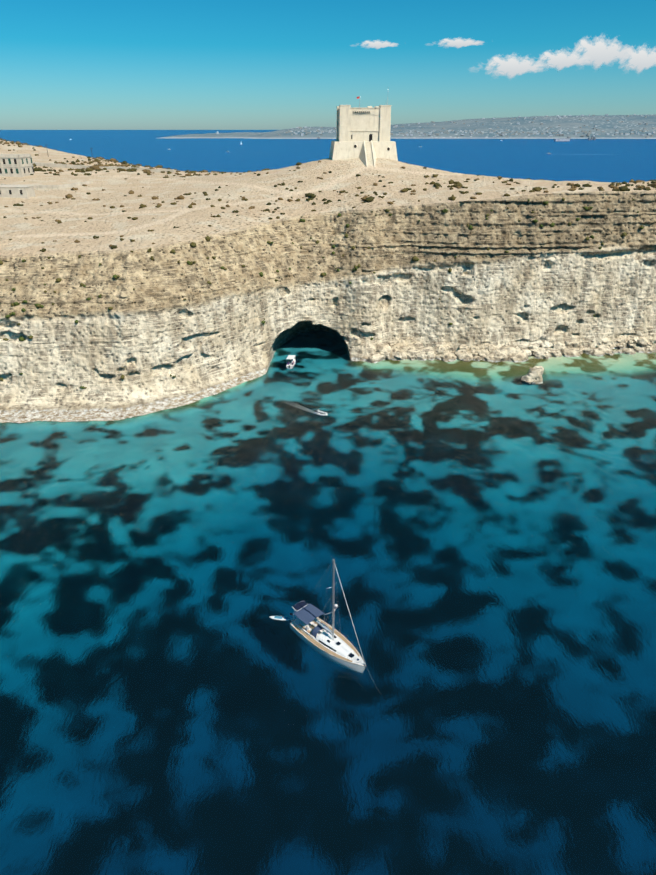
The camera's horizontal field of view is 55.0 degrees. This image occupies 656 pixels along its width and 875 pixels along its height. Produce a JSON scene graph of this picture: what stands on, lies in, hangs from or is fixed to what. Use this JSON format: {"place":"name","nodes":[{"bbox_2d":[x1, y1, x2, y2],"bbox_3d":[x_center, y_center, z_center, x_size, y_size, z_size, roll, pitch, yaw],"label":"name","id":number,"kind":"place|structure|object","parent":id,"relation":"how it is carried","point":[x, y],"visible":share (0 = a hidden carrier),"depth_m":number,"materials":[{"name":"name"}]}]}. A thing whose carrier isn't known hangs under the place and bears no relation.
{"place":"outdoors","nodes":[
{"label":"outdoors","id":0,"kind":"place"},
{"bbox_2d":[0,327,655,874],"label":"lagoon water","id":1,"kind":"structure","parent":0,"point":[174,699],"depth_m":85.26,"materials":[{"name":"teal liquid"}]},
{"bbox_2d":[270,616,291,620],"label":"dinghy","id":2,"kind":"object","parent":1,"relation":"on","point":[283,618],"visible":0.92,"depth_m":85.97,"materials":[{"name":"white plastic"}]},
{"bbox_2d":[286,355,296,368],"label":"motorboat","id":3,"kind":"object","parent":1,"relation":"on","point":[291,362],"visible":1,"depth_m":176.97,"materials":[{"name":"white plastic"}]},
{"bbox_2d":[314,409,327,415],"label":"motorboat","id":4,"kind":"object","parent":1,"relation":"on","point":[318,412],"visible":1,"depth_m":147.47,"materials":[{"name":"white plastic"}]},
{"bbox_2d":[289,558,372,679],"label":"sailing yacht","id":5,"kind":"object","parent":1,"relation":"on","point":[311,628],"visible":1,"depth_m":80.34,"materials":[{"name":"white plastic"}]},
{"bbox_2d":[0,140,655,412],"bbox_3d":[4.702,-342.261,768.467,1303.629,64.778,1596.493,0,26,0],"label":"island terrain","id":6,"kind":"structure","parent":0,"point":[561,281],"depth_m":182.28,"materials":[{"name":"stone"}]},
{"bbox_2d":[0,154,33,176],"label":"hospital building","id":7,"kind":"structure","parent":6,"relation":"on","point":[16,165],"depth_m":276.59,"materials":[{"name":"stone"}]},
{"bbox_2d":[0,185,35,197],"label":"building","id":8,"kind":"structure","parent":6,"relation":"on","point":[19,191],"depth_m":226.37,"materials":[{"name":"stone"}]},
{"bbox_2d":[0,162,173,188],"bbox_3d":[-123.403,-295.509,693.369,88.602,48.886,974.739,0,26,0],"label":"stone walls","id":9,"kind":"structure","parent":6,"relation":"on","point":[72,167],"depth_m":309.00,"materials":[{"name":"stone"}]},
{"bbox_2d":[0,198,643,388],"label":"cliff tufts","id":10,"kind":"object","parent":6,"relation":"on","point":[208,238],"visible":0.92,"depth_m":173.37,"materials":[{"name":"green plant"}]},
{"bbox_2d":[0,138,655,251],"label":"shrubs","id":11,"kind":"object","parent":6,"relation":"on","point":[458,184],"visible":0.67,"depth_m":208.71,"materials":[{"name":"green plant"}]},
{"bbox_2d":[329,96,397,166],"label":"watchtower","id":12,"kind":"structure","parent":6,"relation":"on","point":[363,135],"depth_m":241.13,"materials":[{"name":"stone"}]},
{"bbox_2d":[156,336,655,399],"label":"shore rocks","id":13,"kind":"object","parent":6,"relation":"on","point":[408,348],"visible":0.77,"depth_m":184.45,"materials":[{"name":"stone"}]},
{"bbox_2d":[0,130,655,182],"bbox_3d":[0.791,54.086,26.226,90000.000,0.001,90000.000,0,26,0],"label":"sea","id":14,"kind":"structure","parent":0,"point":[611,160],"depth_m":1777.87,"materials":[{"name":"blue liquid"}]},
{"bbox_2d":[0,0,655,129],"label":"sky","id":15,"kind":"structure","parent":0,"point":[65,64],"materials":[{"name":"blue"}]},
{"bbox_2d":[361,40,397,48],"bbox_3d":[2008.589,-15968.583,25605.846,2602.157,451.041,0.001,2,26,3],"label":"cloud","id":16,"kind":"structure","parent":0,"point":[376,44],"depth_m":25600.77,"materials":[{"name":"white"}]},
{"bbox_2d":[161,114,655,138],"bbox_3d":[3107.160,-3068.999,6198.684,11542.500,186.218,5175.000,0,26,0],"label":"coast terrain","id":17,"kind":"structure","parent":0,"point":[573,123],"depth_m":4691.12,"materials":[{"name":"grey stone"}]},
{"bbox_2d":[217,114,655,140],"bbox_3d":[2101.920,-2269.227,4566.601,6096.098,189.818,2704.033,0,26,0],"label":"distant town buildings","id":18,"kind":"structure","parent":17,"relation":"on","point":[471,133],"depth_m":4460.82,"materials":[{"name":"grey"}]},
{"bbox_2d":[439,38,482,47],"bbox_3d":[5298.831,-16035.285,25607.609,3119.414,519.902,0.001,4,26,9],"label":"cloud","id":19,"kind":"structure","parent":0,"point":[457,43],"depth_m":25607.30,"materials":[{"name":"white"}]},
{"bbox_2d":[486,55,543,77],"bbox_3d":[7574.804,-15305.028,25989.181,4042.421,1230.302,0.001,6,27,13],"label":"cloud","id":20,"kind":"structure","parent":0,"point":[511,66],"depth_m":25977.85,"materials":[{"name":"white"}]},
{"bbox_2d":[538,50,588,70],"bbox_3d":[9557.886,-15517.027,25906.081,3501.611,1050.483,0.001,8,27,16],"label":"cloud","id":21,"kind":"structure","parent":0,"point":[559,60],"depth_m":25896.58,"materials":[{"name":"white"}]},
{"bbox_2d":[574,37,632,67],"bbox_3d":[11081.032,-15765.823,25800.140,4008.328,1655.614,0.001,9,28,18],"label":"cloud","id":22,"kind":"structure","parent":0,"point":[600,52],"depth_m":25762.37,"materials":[{"name":"white"}]},
{"bbox_2d":[619,46,655,72],"bbox_3d":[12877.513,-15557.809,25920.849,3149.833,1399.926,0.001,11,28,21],"label":"cloud","id":23,"kind":"structure","parent":0,"point":[641,59],"depth_m":25928.62,"materials":[{"name":"white"}]}
]}

